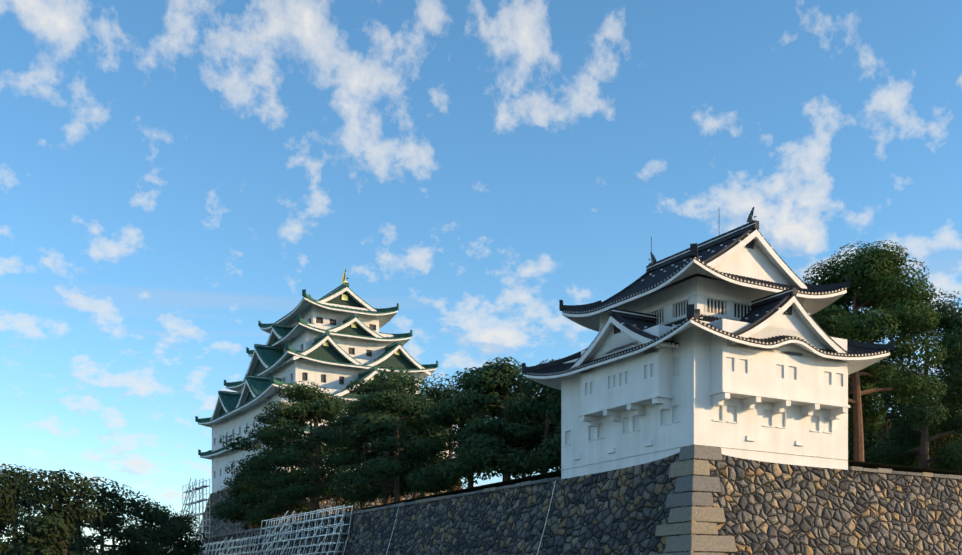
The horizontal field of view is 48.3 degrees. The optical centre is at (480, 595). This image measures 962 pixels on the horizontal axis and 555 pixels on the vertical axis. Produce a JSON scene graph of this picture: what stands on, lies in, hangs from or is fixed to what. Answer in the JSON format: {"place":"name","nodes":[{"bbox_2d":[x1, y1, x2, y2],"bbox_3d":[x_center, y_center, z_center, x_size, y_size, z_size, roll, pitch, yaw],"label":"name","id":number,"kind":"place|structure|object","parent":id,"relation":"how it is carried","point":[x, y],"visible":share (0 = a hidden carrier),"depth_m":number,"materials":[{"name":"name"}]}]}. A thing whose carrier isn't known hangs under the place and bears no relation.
{"place":"outdoors","nodes":[
{"label":"outdoors","id":0,"kind":"place"},
{"bbox_2d":[0,0,961,554],"label":"sky","id":1,"kind":"structure","parent":0,"point":[175,175],"materials":[{"name":"blue"}]},
{"label":"ground","id":2,"kind":"structure","parent":0,"visible":0},
{"bbox_2d":[0,463,210,554],"bbox_3d":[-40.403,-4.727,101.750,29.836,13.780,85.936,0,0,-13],"label":"trees","id":3,"kind":"object","parent":2,"relation":"on","point":[54,528],"visible":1,"depth_m":76.04,"materials":[{"name":"green plant"}]},
{"bbox_2d":[181,478,352,554],"bbox_3d":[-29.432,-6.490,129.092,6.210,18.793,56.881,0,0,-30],"label":"scaffold steel frames","id":4,"kind":"structure","parent":2,"relation":"on","point":[202,513],"depth_m":120.65,"materials":[{"name":"white metal"}]},
{"bbox_2d":[195,269,457,538],"bbox_3d":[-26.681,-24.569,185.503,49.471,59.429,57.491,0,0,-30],"label":"castle keep","id":5,"kind":"structure","parent":2,"relation":"on","point":[334,341],"depth_m":175.74,"materials":[{"name":"white paint"}]},
{"bbox_2d":[192,444,961,554],"bbox_3d":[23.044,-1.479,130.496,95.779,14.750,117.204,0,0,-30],"label":"stone wall","id":6,"kind":"structure","parent":2,"relation":"on","point":[855,508],"depth_m":70.62,"materials":[{"name":"grey stone"}]},
{"bbox_2d":[207,356,560,529],"bbox_3d":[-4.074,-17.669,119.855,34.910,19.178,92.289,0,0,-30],"label":"pine grove","id":7,"kind":"object","parent":6,"relation":"on","point":[516,434],"visible":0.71,"depth_m":107.62,"materials":[{"name":"green plant"}]},
{"bbox_2d":[386,481,555,554],"bbox_3d":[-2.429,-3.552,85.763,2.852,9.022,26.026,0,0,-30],"label":"ropes","id":8,"kind":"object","parent":6,"relation":"attached to","point":[542,533],"visible":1,"depth_m":75.06,"materials":[{"name":"white fabric"}]},
{"bbox_2d":[651,445,736,554],"bbox_3d":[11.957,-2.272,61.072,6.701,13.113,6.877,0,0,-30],"label":"corner stones","id":9,"kind":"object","parent":6,"relation":"attached to","point":[710,543],"depth_m":62.10,"materials":[{"name":"beige stone"}]},
{"bbox_2d":[522,207,893,478],"bbox_3d":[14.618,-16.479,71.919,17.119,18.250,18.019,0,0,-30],"label":"corner turret","id":10,"kind":"object","parent":6,"relation":"on","point":[727,342],"visible":1,"depth_m":66.45,"materials":[{"name":"white paint"}]},
{"bbox_2d":[802,240,961,471],"bbox_3d":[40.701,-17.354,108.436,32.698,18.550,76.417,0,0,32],"label":"pine trees","id":11,"kind":"object","parent":6,"relation":"on","point":[925,404],"visible":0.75,"depth_m":81.81,"materials":[{"name":"green plant"}]},
{"bbox_2d":[929,428,961,466],"bbox_3d":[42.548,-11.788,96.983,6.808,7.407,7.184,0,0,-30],"label":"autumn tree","id":12,"kind":"object","parent":6,"relation":"on","point":[942,445],"visible":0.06,"depth_m":96.58,"materials":[{"name":"green plant"}]}
]}

